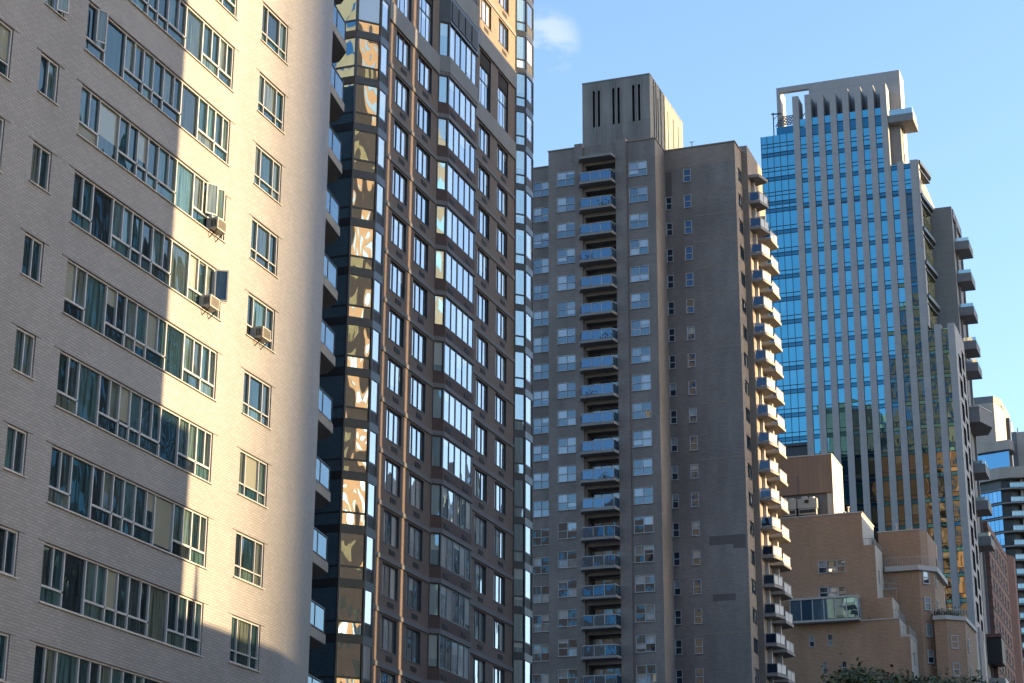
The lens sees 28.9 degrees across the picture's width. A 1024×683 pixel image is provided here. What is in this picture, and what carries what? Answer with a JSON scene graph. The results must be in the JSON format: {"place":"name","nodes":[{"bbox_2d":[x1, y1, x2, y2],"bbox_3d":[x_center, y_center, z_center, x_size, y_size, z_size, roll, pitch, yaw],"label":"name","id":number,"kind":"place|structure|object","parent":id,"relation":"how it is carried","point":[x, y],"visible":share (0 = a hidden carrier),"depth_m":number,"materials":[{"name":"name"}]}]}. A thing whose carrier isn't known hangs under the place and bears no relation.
{"place":"outdoors","nodes":[
{"label":"outdoors","id":0,"kind":"place"},
{"bbox_2d":[308,0,533,682],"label":"apartment tower","id":1,"kind":"structure","parent":0,"point":[423,520],"depth_m":109.24,"materials":[{"name":"brown brick"}]},
{"bbox_2d":[380,616,396,655],"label":"window","id":2,"kind":"structure","parent":1,"relation":"in","point":[387,625],"depth_m":100.01,"materials":[{"name":"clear glass"}]},
{"bbox_2d":[381,563,396,601],"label":"window","id":3,"kind":"structure","parent":1,"relation":"in","point":[389,573],"depth_m":100.88,"materials":[{"name":"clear glass"}]},
{"bbox_2d":[383,510,398,549],"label":"window","id":4,"kind":"structure","parent":1,"relation":"in","point":[390,521],"depth_m":101.75,"materials":[{"name":"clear glass"}]},
{"bbox_2d":[384,459,400,498],"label":"window","id":5,"kind":"structure","parent":1,"relation":"in","point":[391,470],"depth_m":102.65,"materials":[{"name":"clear glass"}]},
{"bbox_2d":[386,408,401,448],"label":"window","id":6,"kind":"structure","parent":1,"relation":"in","point":[393,420],"depth_m":103.53,"materials":[{"name":"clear glass"}]},
{"bbox_2d":[387,358,402,398],"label":"window","id":7,"kind":"structure","parent":1,"relation":"in","point":[394,371],"depth_m":104.39,"materials":[{"name":"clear glass"}]},
{"bbox_2d":[388,310,403,349],"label":"window","id":8,"kind":"structure","parent":1,"relation":"in","point":[395,322],"depth_m":105.25,"materials":[{"name":"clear glass"}]},
{"bbox_2d":[390,262,405,301],"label":"window","id":9,"kind":"structure","parent":1,"relation":"in","point":[397,275],"depth_m":106.14,"materials":[{"name":"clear glass"}]},
{"bbox_2d":[391,214,406,254],"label":"window","id":10,"kind":"structure","parent":1,"relation":"in","point":[398,228],"depth_m":107.05,"materials":[{"name":"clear glass"}]},
{"bbox_2d":[392,167,406,207],"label":"window","id":11,"kind":"structure","parent":1,"relation":"in","point":[399,182],"depth_m":107.92,"materials":[{"name":"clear glass"}]},
{"bbox_2d":[393,122,408,162],"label":"window","id":12,"kind":"structure","parent":1,"relation":"in","point":[400,136],"depth_m":108.79,"materials":[{"name":"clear glass"}]},
{"bbox_2d":[395,77,409,117],"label":"window","id":13,"kind":"structure","parent":1,"relation":"in","point":[401,92],"depth_m":109.67,"materials":[{"name":"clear glass"}]},
{"bbox_2d":[396,32,410,72],"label":"window","id":14,"kind":"structure","parent":1,"relation":"in","point":[402,49],"depth_m":110.53,"materials":[{"name":"blue glass"}]},
{"bbox_2d":[404,627,420,665],"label":"window","id":15,"kind":"structure","parent":1,"relation":"in","point":[411,637],"depth_m":102.80,"materials":[{"name":"grey glass"}]},
{"bbox_2d":[406,575,421,613],"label":"window","id":16,"kind":"structure","parent":1,"relation":"in","point":[413,585],"depth_m":103.68,"materials":[{"name":"grey glass"}]},
{"bbox_2d":[407,524,422,562],"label":"window","id":17,"kind":"structure","parent":1,"relation":"in","point":[414,535],"depth_m":104.57,"materials":[{"name":"grey glass"}]},
{"bbox_2d":[408,474,423,512],"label":"window","id":18,"kind":"structure","parent":1,"relation":"in","point":[415,485],"depth_m":105.44,"materials":[{"name":"grey glass"}]},
{"bbox_2d":[409,424,424,463],"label":"window","id":19,"kind":"structure","parent":1,"relation":"in","point":[416,436],"depth_m":106.32,"materials":[{"name":"blue glass"}]},
{"bbox_2d":[411,375,425,414],"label":"window","id":20,"kind":"structure","parent":1,"relation":"in","point":[417,388],"depth_m":107.21,"materials":[{"name":"blue glass"}]},
{"bbox_2d":[411,327,426,366],"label":"window","id":21,"kind":"structure","parent":1,"relation":"in","point":[418,340],"depth_m":108.07,"materials":[{"name":"blue glass"}]},
{"bbox_2d":[412,280,427,320],"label":"window","id":22,"kind":"structure","parent":1,"relation":"in","point":[419,294],"depth_m":108.94,"materials":[{"name":"blue glass"}]},
{"bbox_2d":[414,235,428,273],"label":"window","id":23,"kind":"structure","parent":1,"relation":"in","point":[420,248],"depth_m":109.83,"materials":[{"name":"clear glass"}]},
{"bbox_2d":[414,189,429,228],"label":"window","id":24,"kind":"structure","parent":1,"relation":"in","point":[421,203],"depth_m":110.66,"materials":[{"name":"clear glass"}]},
{"bbox_2d":[415,145,430,183],"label":"window","id":25,"kind":"structure","parent":1,"relation":"in","point":[422,159],"depth_m":111.53,"materials":[{"name":"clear glass"}]},
{"bbox_2d":[416,100,431,139],"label":"window","id":26,"kind":"structure","parent":1,"relation":"in","point":[423,115],"depth_m":112.41,"materials":[{"name":"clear glass"}]},
{"bbox_2d":[417,57,431,95],"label":"window","id":27,"kind":"structure","parent":1,"relation":"in","point":[423,70],"depth_m":113.27,"materials":[{"name":"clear glass"}]},
{"bbox_2d":[419,0,431,44],"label":"window","id":28,"kind":"structure","parent":1,"relation":"in","point":[424,5],"depth_m":114.60,"materials":[{"name":"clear glass"}]},
{"bbox_2d":[427,633,469,679],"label":"bay window","id":29,"kind":"structure","parent":1,"relation":"in","point":[444,653],"depth_m":105.93,"materials":[{"name":"grey glass"}]},
{"bbox_2d":[428,583,469,630],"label":"bay window","id":30,"kind":"structure","parent":1,"relation":"in","point":[444,602],"depth_m":106.79,"materials":[{"name":"grey glass"}]},
{"bbox_2d":[429,533,470,581],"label":"bay window","id":31,"kind":"structure","parent":1,"relation":"in","point":[445,552],"depth_m":107.68,"materials":[{"name":"grey glass"}]},
{"bbox_2d":[430,483,470,533],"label":"bay window","id":32,"kind":"structure","parent":1,"relation":"in","point":[445,503],"depth_m":108.52,"materials":[{"name":"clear glass"}]},
{"bbox_2d":[431,435,471,486],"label":"bay window","id":33,"kind":"structure","parent":1,"relation":"in","point":[445,454],"depth_m":109.42,"materials":[{"name":"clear glass"}]},
{"bbox_2d":[432,387,472,439],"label":"bay window","id":34,"kind":"structure","parent":1,"relation":"in","point":[445,406],"depth_m":110.26,"materials":[{"name":"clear glass"}]},
{"bbox_2d":[433,340,472,393],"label":"bay window","id":35,"kind":"structure","parent":1,"relation":"in","point":[446,360],"depth_m":111.18,"materials":[{"name":"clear glass"}]},
{"bbox_2d":[434,294,473,348],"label":"bay window","id":36,"kind":"structure","parent":1,"relation":"in","point":[446,313],"depth_m":112.08,"materials":[{"name":"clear glass"}]},
{"bbox_2d":[434,249,473,304],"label":"bay window","id":37,"kind":"structure","parent":1,"relation":"in","point":[447,268],"depth_m":112.93,"materials":[{"name":"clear glass"}]},
{"bbox_2d":[435,204,474,260],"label":"bay window","id":38,"kind":"structure","parent":1,"relation":"in","point":[447,223],"depth_m":113.82,"materials":[{"name":"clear glass"}]},
{"bbox_2d":[436,160,474,217],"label":"bay window","id":39,"kind":"structure","parent":1,"relation":"in","point":[447,179],"depth_m":114.65,"materials":[{"name":"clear glass"}]},
{"bbox_2d":[437,117,475,174],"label":"bay window","id":40,"kind":"structure","parent":1,"relation":"in","point":[448,135],"depth_m":115.55,"materials":[{"name":"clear glass"}]},
{"bbox_2d":[438,74,475,133],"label":"bay window","id":41,"kind":"structure","parent":1,"relation":"in","point":[449,93],"depth_m":116.43,"materials":[{"name":"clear glass"}]},
{"bbox_2d":[439,21,476,85],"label":"bay window","id":42,"kind":"structure","parent":1,"relation":"in","point":[451,44],"depth_m":117.49,"materials":[{"name":"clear glass"}]},
{"bbox_2d":[473,657,483,682],"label":"window","id":43,"kind":"structure","parent":1,"relation":"in","point":[478,665],"depth_m":111.37,"materials":[{"name":"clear glass"}]},
{"bbox_2d":[473,609,485,643],"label":"window","id":44,"kind":"structure","parent":1,"relation":"in","point":[478,624],"depth_m":112.16,"materials":[{"name":"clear glass"}]},
{"bbox_2d":[473,562,486,596],"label":"window","id":45,"kind":"structure","parent":1,"relation":"in","point":[479,571],"depth_m":113.07,"materials":[{"name":"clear glass"}]},
{"bbox_2d":[474,515,486,549],"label":"window","id":46,"kind":"structure","parent":1,"relation":"in","point":[479,537],"depth_m":113.93,"materials":[{"name":"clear glass"}]},
{"bbox_2d":[475,469,486,503],"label":"window","id":47,"kind":"structure","parent":1,"relation":"in","point":[480,479],"depth_m":114.79,"materials":[{"name":"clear glass"}]},
{"bbox_2d":[475,424,487,458],"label":"window","id":48,"kind":"structure","parent":1,"relation":"in","point":[480,447],"depth_m":115.69,"materials":[{"name":"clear glass"}]},
{"bbox_2d":[475,379,488,414],"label":"window","id":49,"kind":"structure","parent":1,"relation":"in","point":[480,387],"depth_m":116.53,"materials":[{"name":"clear glass"}]},
{"bbox_2d":[476,335,488,370],"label":"window","id":50,"kind":"structure","parent":1,"relation":"in","point":[481,344],"depth_m":117.47,"materials":[{"name":"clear glass"}]},
{"bbox_2d":[477,291,488,326],"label":"window","id":51,"kind":"structure","parent":1,"relation":"in","point":[481,301],"depth_m":118.29,"materials":[{"name":"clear glass"}]},
{"bbox_2d":[477,207,489,242],"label":"window","id":52,"kind":"structure","parent":1,"relation":"in","point":[482,217],"depth_m":120.04,"materials":[{"name":"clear glass"}]},
{"bbox_2d":[479,51,488,111],"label":"window","id":53,"kind":"structure","parent":1,"relation":"in","point":[485,78],"depth_m":123.09,"materials":[{"name":"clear glass"}]},
{"bbox_2d":[493,620,504,652],"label":"window","id":54,"kind":"structure","parent":1,"relation":"in","point":[498,627],"depth_m":114.99,"materials":[{"name":"clear glass"}]},
{"bbox_2d":[493,573,505,606],"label":"window","id":55,"kind":"structure","parent":1,"relation":"in","point":[498,580],"depth_m":115.90,"materials":[{"name":"clear glass"}]},
{"bbox_2d":[494,527,504,560],"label":"window","id":56,"kind":"structure","parent":1,"relation":"in","point":[498,535],"depth_m":116.74,"materials":[{"name":"clear glass"}]},
{"bbox_2d":[494,438,505,471],"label":"window","id":57,"kind":"structure","parent":1,"relation":"in","point":[499,446],"depth_m":118.49,"materials":[{"name":"clear glass"}]},
{"bbox_2d":[495,395,506,428],"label":"window","id":58,"kind":"structure","parent":1,"relation":"in","point":[499,403],"depth_m":119.39,"materials":[{"name":"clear glass"}]},
{"bbox_2d":[498,73,506,130],"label":"window","id":59,"kind":"structure","parent":1,"relation":"in","point":[501,94],"depth_m":125.95,"materials":[{"name":"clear glass"}]},
{"bbox_2d":[532,73,794,682],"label":"apartment tower","id":60,"kind":"structure","parent":0,"point":[670,536],"depth_m":219.31,"materials":[{"name":"grey concrete"}]},
{"bbox_2d":[532,557,548,574],"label":"window","id":61,"kind":"structure","parent":60,"relation":"in","point":[540,564],"depth_m":217.78,"materials":[{"name":"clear glass"}]},
{"bbox_2d":[532,614,548,632],"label":"window","id":62,"kind":"structure","parent":60,"relation":"in","point":[540,622],"depth_m":215.72,"materials":[{"name":"grey glass"}]},
{"bbox_2d":[532,644,548,661],"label":"window","id":63,"kind":"structure","parent":60,"relation":"in","point":[540,651],"depth_m":214.72,"materials":[{"name":"grey glass"}]},
{"bbox_2d":[533,363,548,379],"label":"window","id":64,"kind":"structure","parent":60,"relation":"in","point":[540,371],"depth_m":225.00,"materials":[{"name":"blue glass"}]},
{"bbox_2d":[533,390,548,406],"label":"window","id":65,"kind":"structure","parent":60,"relation":"in","point":[540,398],"depth_m":223.99,"materials":[{"name":"blue glass"}]},
{"bbox_2d":[533,417,548,434],"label":"window","id":66,"kind":"structure","parent":60,"relation":"in","point":[540,425],"depth_m":222.95,"materials":[{"name":"blue glass"}]},
{"bbox_2d":[533,444,548,461],"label":"window","id":67,"kind":"structure","parent":60,"relation":"in","point":[540,452],"depth_m":221.92,"materials":[{"name":"blue glass"}]},
{"bbox_2d":[533,472,548,489],"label":"window","id":68,"kind":"structure","parent":60,"relation":"in","point":[540,480],"depth_m":220.89,"materials":[{"name":"blue glass"}]},
{"bbox_2d":[533,500,548,517],"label":"window","id":69,"kind":"structure","parent":60,"relation":"in","point":[540,508],"depth_m":219.84,"materials":[{"name":"blue glass"}]},
{"bbox_2d":[533,528,548,545],"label":"window","id":70,"kind":"structure","parent":60,"relation":"in","point":[540,536],"depth_m":218.80,"materials":[{"name":"grey glass"}]},
{"bbox_2d":[533,585,548,603],"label":"window","id":71,"kind":"structure","parent":60,"relation":"in","point":[540,593],"depth_m":216.78,"materials":[{"name":"grey glass"}]},
{"bbox_2d":[557,170,573,186],"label":"window","id":72,"kind":"structure","parent":60,"relation":"in","point":[566,178],"depth_m":229.24,"materials":[{"name":"blue glass"}]},
{"bbox_2d":[556,196,574,212],"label":"window","id":73,"kind":"structure","parent":60,"relation":"in","point":[564,204],"depth_m":228.18,"materials":[{"name":"blue glass"}]},
{"bbox_2d":[556,221,574,238],"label":"window","id":74,"kind":"structure","parent":60,"relation":"in","point":[564,230],"depth_m":227.12,"materials":[{"name":"blue glass"}]},
{"bbox_2d":[556,248,574,264],"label":"window","id":75,"kind":"structure","parent":60,"relation":"in","point":[564,256],"depth_m":226.13,"materials":[{"name":"blue glass"}]},
{"bbox_2d":[556,300,574,317],"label":"window","id":76,"kind":"structure","parent":60,"relation":"in","point":[567,308],"depth_m":224.09,"materials":[{"name":"blue glass"}]},
{"bbox_2d":[556,327,574,344],"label":"window","id":77,"kind":"structure","parent":60,"relation":"in","point":[564,335],"depth_m":223.06,"materials":[{"name":"blue glass"}]},
{"bbox_2d":[556,354,574,371],"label":"window","id":78,"kind":"structure","parent":60,"relation":"in","point":[564,362],"depth_m":222.03,"materials":[{"name":"blue glass"}]},
{"bbox_2d":[557,274,574,290],"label":"window","id":79,"kind":"structure","parent":60,"relation":"in","point":[564,282],"depth_m":225.08,"materials":[{"name":"blue glass"}]},
{"bbox_2d":[556,409,575,426],"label":"window","id":80,"kind":"structure","parent":60,"relation":"in","point":[564,417],"depth_m":219.98,"materials":[{"name":"blue glass"}]},
{"bbox_2d":[556,437,575,454],"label":"window","id":81,"kind":"structure","parent":60,"relation":"in","point":[567,445],"depth_m":218.96,"materials":[{"name":"blue glass"}]},
{"bbox_2d":[556,465,575,482],"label":"window","id":82,"kind":"structure","parent":60,"relation":"in","point":[567,473],"depth_m":217.89,"materials":[{"name":"blue glass"}]},
{"bbox_2d":[557,381,575,398],"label":"window","id":83,"kind":"structure","parent":60,"relation":"in","point":[566,389],"depth_m":221.00,"materials":[{"name":"blue glass"}]},
{"bbox_2d":[557,522,575,539],"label":"window","id":84,"kind":"structure","parent":60,"relation":"in","point":[566,530],"depth_m":215.83,"materials":[{"name":"grey glass"}]},
{"bbox_2d":[557,550,575,568],"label":"window","id":85,"kind":"structure","parent":60,"relation":"in","point":[566,559],"depth_m":214.83,"materials":[{"name":"grey glass"}]},
{"bbox_2d":[558,493,575,510],"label":"window","id":86,"kind":"structure","parent":60,"relation":"in","point":[565,502],"depth_m":216.88,"materials":[{"name":"blue glass"}]},
{"bbox_2d":[557,579,576,597],"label":"window","id":87,"kind":"structure","parent":60,"relation":"in","point":[566,588],"depth_m":213.78,"materials":[{"name":"grey glass"}]},
{"bbox_2d":[558,609,576,626],"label":"window","id":88,"kind":"structure","parent":60,"relation":"in","point":[566,618],"depth_m":212.74,"materials":[{"name":"grey glass"}]},
{"bbox_2d":[558,639,576,656],"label":"window","id":89,"kind":"structure","parent":60,"relation":"in","point":[566,647],"depth_m":211.70,"materials":[{"name":"grey glass"}]},
{"bbox_2d":[558,669,576,682],"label":"window","id":90,"kind":"structure","parent":60,"relation":"in","point":[564,675],"depth_m":210.75,"materials":[{"name":"grey glass"}]},
{"bbox_2d":[628,160,647,177],"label":"window","id":91,"kind":"structure","parent":60,"relation":"in","point":[637,168],"depth_m":226.35,"materials":[{"name":"blue glass"}]},
{"bbox_2d":[628,186,647,203],"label":"window","id":92,"kind":"structure","parent":60,"relation":"in","point":[636,194],"depth_m":225.36,"materials":[{"name":"blue glass"}]},
{"bbox_2d":[629,212,647,229],"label":"window","id":93,"kind":"structure","parent":60,"relation":"in","point":[637,220],"depth_m":224.31,"materials":[{"name":"blue glass"}]},
{"bbox_2d":[629,238,648,255],"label":"window","id":94,"kind":"structure","parent":60,"relation":"in","point":[639,246],"depth_m":223.28,"materials":[{"name":"blue glass"}]},
{"bbox_2d":[629,265,648,282],"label":"window","id":95,"kind":"structure","parent":60,"relation":"in","point":[637,273],"depth_m":222.24,"materials":[{"name":"blue glass"}]},
{"bbox_2d":[630,292,648,309],"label":"window","id":96,"kind":"structure","parent":60,"relation":"in","point":[638,300],"depth_m":221.21,"materials":[{"name":"blue glass"}]},
{"bbox_2d":[630,319,650,336],"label":"window","id":97,"kind":"structure","parent":60,"relation":"in","point":[641,327],"depth_m":220.19,"materials":[{"name":"blue glass"}]},
{"bbox_2d":[631,346,649,363],"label":"window","id":98,"kind":"structure","parent":60,"relation":"in","point":[639,354],"depth_m":219.17,"materials":[{"name":"blue glass"}]},
{"bbox_2d":[631,373,651,391],"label":"window","id":99,"kind":"structure","parent":60,"relation":"in","point":[642,382],"depth_m":218.16,"materials":[{"name":"blue glass"}]},
{"bbox_2d":[631,401,651,419],"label":"window","id":100,"kind":"structure","parent":60,"relation":"in","point":[641,410],"depth_m":217.15,"materials":[{"name":"blue glass"}]},
{"bbox_2d":[632,429,651,447],"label":"window","id":101,"kind":"structure","parent":60,"relation":"in","point":[642,438],"depth_m":216.09,"materials":[{"name":"blue glass"}]},
{"bbox_2d":[633,458,652,475],"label":"window","id":102,"kind":"structure","parent":60,"relation":"in","point":[641,467],"depth_m":215.04,"materials":[{"name":"blue glass"}]},
{"bbox_2d":[634,486,652,504],"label":"window","id":103,"kind":"structure","parent":60,"relation":"in","point":[642,495],"depth_m":213.99,"materials":[{"name":"blue glass"}]},
{"bbox_2d":[634,515,653,533],"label":"window","id":104,"kind":"structure","parent":60,"relation":"in","point":[642,524],"depth_m":213.00,"materials":[{"name":"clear glass"}]},
{"bbox_2d":[634,545,654,562],"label":"window","id":105,"kind":"structure","parent":60,"relation":"in","point":[643,553],"depth_m":211.96,"materials":[{"name":"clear glass"}]},
{"bbox_2d":[634,574,654,592],"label":"window","id":106,"kind":"structure","parent":60,"relation":"in","point":[643,583],"depth_m":210.93,"materials":[{"name":"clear glass"}]},
{"bbox_2d":[634,604,655,622],"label":"window","id":107,"kind":"structure","parent":60,"relation":"in","point":[640,610],"depth_m":209.90,"materials":[{"name":"clear glass"}]},
{"bbox_2d":[635,634,656,652],"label":"window","id":108,"kind":"structure","parent":60,"relation":"in","point":[646,642],"depth_m":208.88,"materials":[{"name":"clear glass"}]},
{"bbox_2d":[636,664,655,682],"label":"window","id":109,"kind":"structure","parent":60,"relation":"in","point":[644,673],"depth_m":207.86,"materials":[{"name":"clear glass"}]},
{"bbox_2d":[533,0,1023,607],"label":"sky","id":110,"kind":"structure","parent":0,"point":[720,65],"materials":[{"name":"blue"}]},
{"bbox_2d":[797,496,818,515],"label":"cooling tower","id":111,"kind":"structure","parent":0,"point":[806,505],"depth_m":243.88,"materials":[{"name":"grey metal"}]},
{"bbox_2d":[760,70,994,682],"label":"glass tower","id":112,"kind":"structure","parent":0,"point":[874,281],"depth_m":297.16,"materials":[{"name":"glass"}]},
{"bbox_2d":[776,453,978,682],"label":"stepped building","id":113,"kind":"structure","parent":0,"point":[845,578],"depth_m":239.62,"materials":[{"name":"brick"}]},
{"bbox_2d":[818,559,844,573],"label":"window","id":114,"kind":"structure","parent":113,"relation":"in","point":[829,566],"depth_m":240.30,"materials":[{"name":"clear glass"}]},
{"bbox_2d":[819,586,845,596],"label":"window","id":115,"kind":"structure","parent":113,"relation":"in","point":[837,590],"depth_m":239.36,"materials":[{"name":"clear glass"}]},
{"label":"ground","id":116,"kind":"structure","parent":0,"visible":0},
{"bbox_2d":[0,0,346,682],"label":"apartment building","id":117,"kind":"structure","parent":116,"relation":"on","point":[165,493],"depth_m":69.36,"materials":[{"name":"white brick"}]},
{"bbox_2d":[0,630,15,682],"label":"window","id":118,"kind":"structure","parent":117,"relation":"in","point":[4,638],"depth_m":58.37,"materials":[{"name":"white glass"}]},
{"bbox_2d":[0,18,19,81],"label":"window","id":119,"kind":"structure","parent":117,"relation":"in","point":[5,32],"depth_m":61.90,"materials":[{"name":"white glass"}]},
{"bbox_2d":[0,523,24,578],"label":"window","id":120,"kind":"structure","parent":117,"relation":"in","point":[8,537],"depth_m":59.16,"materials":[{"name":"white glass"}]},
{"bbox_2d":[3,420,33,478],"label":"window","id":121,"kind":"structure","parent":117,"relation":"in","point":[16,438],"depth_m":60.08,"materials":[{"name":"white glass"}]},
{"bbox_2d":[11,322,41,380],"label":"window","id":122,"kind":"structure","parent":117,"relation":"in","point":[24,345],"depth_m":61.08,"materials":[{"name":"white glass"}]},
{"bbox_2d":[20,227,49,286],"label":"window","id":123,"kind":"structure","parent":117,"relation":"in","point":[32,256],"depth_m":62.08,"materials":[{"name":"white glass"}]},
{"bbox_2d":[29,135,57,194],"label":"window","id":124,"kind":"structure","parent":117,"relation":"in","point":[40,167],"depth_m":63.09,"materials":[{"name":"white glass"}]},
{"bbox_2d":[37,47,64,106],"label":"window","id":125,"kind":"structure","parent":117,"relation":"in","point":[47,88],"depth_m":64.09,"materials":[{"name":"white glass"}]},
{"bbox_2d":[30,639,171,682],"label":"window","id":126,"kind":"structure","parent":117,"relation":"in","point":[51,665],"depth_m":61.88,"materials":[{"name":"white glass"}]},
{"bbox_2d":[38,538,208,656],"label":"window","id":127,"kind":"structure","parent":117,"relation":"in","point":[71,583],"depth_m":64.77,"materials":[{"name":"white glass"}]},
{"bbox_2d":[46,440,213,569],"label":"window","id":128,"kind":"structure","parent":117,"relation":"in","point":[84,489],"depth_m":65.77,"materials":[{"name":"white glass"}]},
{"bbox_2d":[54,345,217,484],"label":"window","id":129,"kind":"structure","parent":117,"relation":"in","point":[85,393],"depth_m":66.78,"materials":[{"name":"white glass"}]},
{"bbox_2d":[62,253,222,401],"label":"window","id":130,"kind":"structure","parent":117,"relation":"in","point":[90,301],"depth_m":67.78,"materials":[{"name":"white glass"}]},
{"bbox_2d":[70,164,221,321],"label":"window","id":131,"kind":"structure","parent":117,"relation":"in","point":[95,212],"depth_m":68.53,"materials":[{"name":"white glass"}]},
{"bbox_2d":[77,78,230,243],"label":"window","id":132,"kind":"structure","parent":117,"relation":"in","point":[101,126],"depth_m":69.34,"materials":[{"name":"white glass"}]},
{"bbox_2d":[84,0,234,166],"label":"window","id":133,"kind":"structure","parent":117,"relation":"in","point":[121,54],"depth_m":71.03,"materials":[{"name":"white glass"}]},
{"bbox_2d":[128,0,238,92],"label":"window","id":134,"kind":"structure","parent":117,"relation":"in","point":[174,18],"depth_m":74.01,"materials":[{"name":"white glass"}]},
{"bbox_2d":[199,294,219,319],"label":"air conditioner","id":135,"kind":"object","parent":117,"relation":"attached to","point":[209,302],"visible":1,"depth_m":72.12,"materials":[{"name":"metal"}]},
{"bbox_2d":[206,217,226,241],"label":"air conditioner","id":136,"kind":"object","parent":117,"relation":"attached to","point":[216,225],"visible":1,"depth_m":73.30,"materials":[{"name":"metal"}]},
{"bbox_2d":[229,612,264,672],"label":"window","id":137,"kind":"structure","parent":117,"relation":"in","point":[244,648],"depth_m":72.70,"materials":[{"name":"white glass"}]},
{"bbox_2d":[233,528,267,589],"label":"window","id":138,"kind":"structure","parent":117,"relation":"in","point":[248,551],"depth_m":73.70,"materials":[{"name":"white glass"}]},
{"bbox_2d":[237,446,271,508],"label":"window","id":139,"kind":"structure","parent":117,"relation":"in","point":[253,472],"depth_m":74.70,"materials":[{"name":"white glass"}]},
{"bbox_2d":[241,366,275,429],"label":"window","id":140,"kind":"structure","parent":117,"relation":"in","point":[256,394],"depth_m":75.69,"materials":[{"name":"white glass"}]},
{"bbox_2d":[252,326,270,349],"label":"air conditioner","id":141,"kind":"object","parent":117,"relation":"attached to","point":[261,334],"visible":1,"depth_m":75.85,"materials":[{"name":"metal"}]},
{"bbox_2d":[245,289,278,353],"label":"window","id":142,"kind":"structure","parent":117,"relation":"in","point":[259,314],"depth_m":76.67,"materials":[{"name":"white glass"}]},
{"bbox_2d":[249,213,281,278],"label":"window","id":143,"kind":"structure","parent":117,"relation":"in","point":[263,242],"depth_m":77.69,"materials":[{"name":"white glass"}]},
{"bbox_2d":[253,139,285,205],"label":"window","id":144,"kind":"structure","parent":117,"relation":"in","point":[267,171],"depth_m":78.68,"materials":[{"name":"white glass"}]},
{"bbox_2d":[257,68,288,134],"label":"window","id":145,"kind":"structure","parent":117,"relation":"in","point":[270,100],"depth_m":79.71,"materials":[{"name":"white glass"}]},
{"bbox_2d":[261,0,291,65],"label":"window","id":146,"kind":"structure","parent":117,"relation":"in","point":[274,32],"depth_m":80.71,"materials":[{"name":"white glass"}]},
{"bbox_2d":[973,396,1013,465],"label":"concrete tower","id":147,"kind":"structure","parent":116,"relation":"on","point":[1002,427],"depth_m":379.82,"materials":[{"name":"white concrete"}]},
{"bbox_2d":[977,428,1023,667],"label":"balcony tower","id":148,"kind":"structure","parent":116,"relation":"on","point":[1002,489],"depth_m":360.80,"materials":[{"name":"metal"}]},
{"bbox_2d":[982,521,1023,682],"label":"brick building","id":149,"kind":"structure","parent":116,"relation":"on","point":[1004,649],"depth_m":307.86,"materials":[{"name":"brown brick"}]},
{"bbox_3d":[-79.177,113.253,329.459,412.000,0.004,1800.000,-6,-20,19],"label":"road","id":150,"kind":"structure","parent":0,"visible":0},
{"bbox_2d":[817,653,911,682],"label":"street tree","id":151,"kind":"object","parent":150,"relation":"on","point":[858,676],"visible":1,"depth_m":75.53,"materials":[{"name":"green plant"}]},
{"bbox_2d":[907,667,1013,682],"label":"street tree","id":152,"kind":"object","parent":150,"relation":"on","point":[975,679],"visible":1,"depth_m":75.40,"materials":[{"name":"green plant"}]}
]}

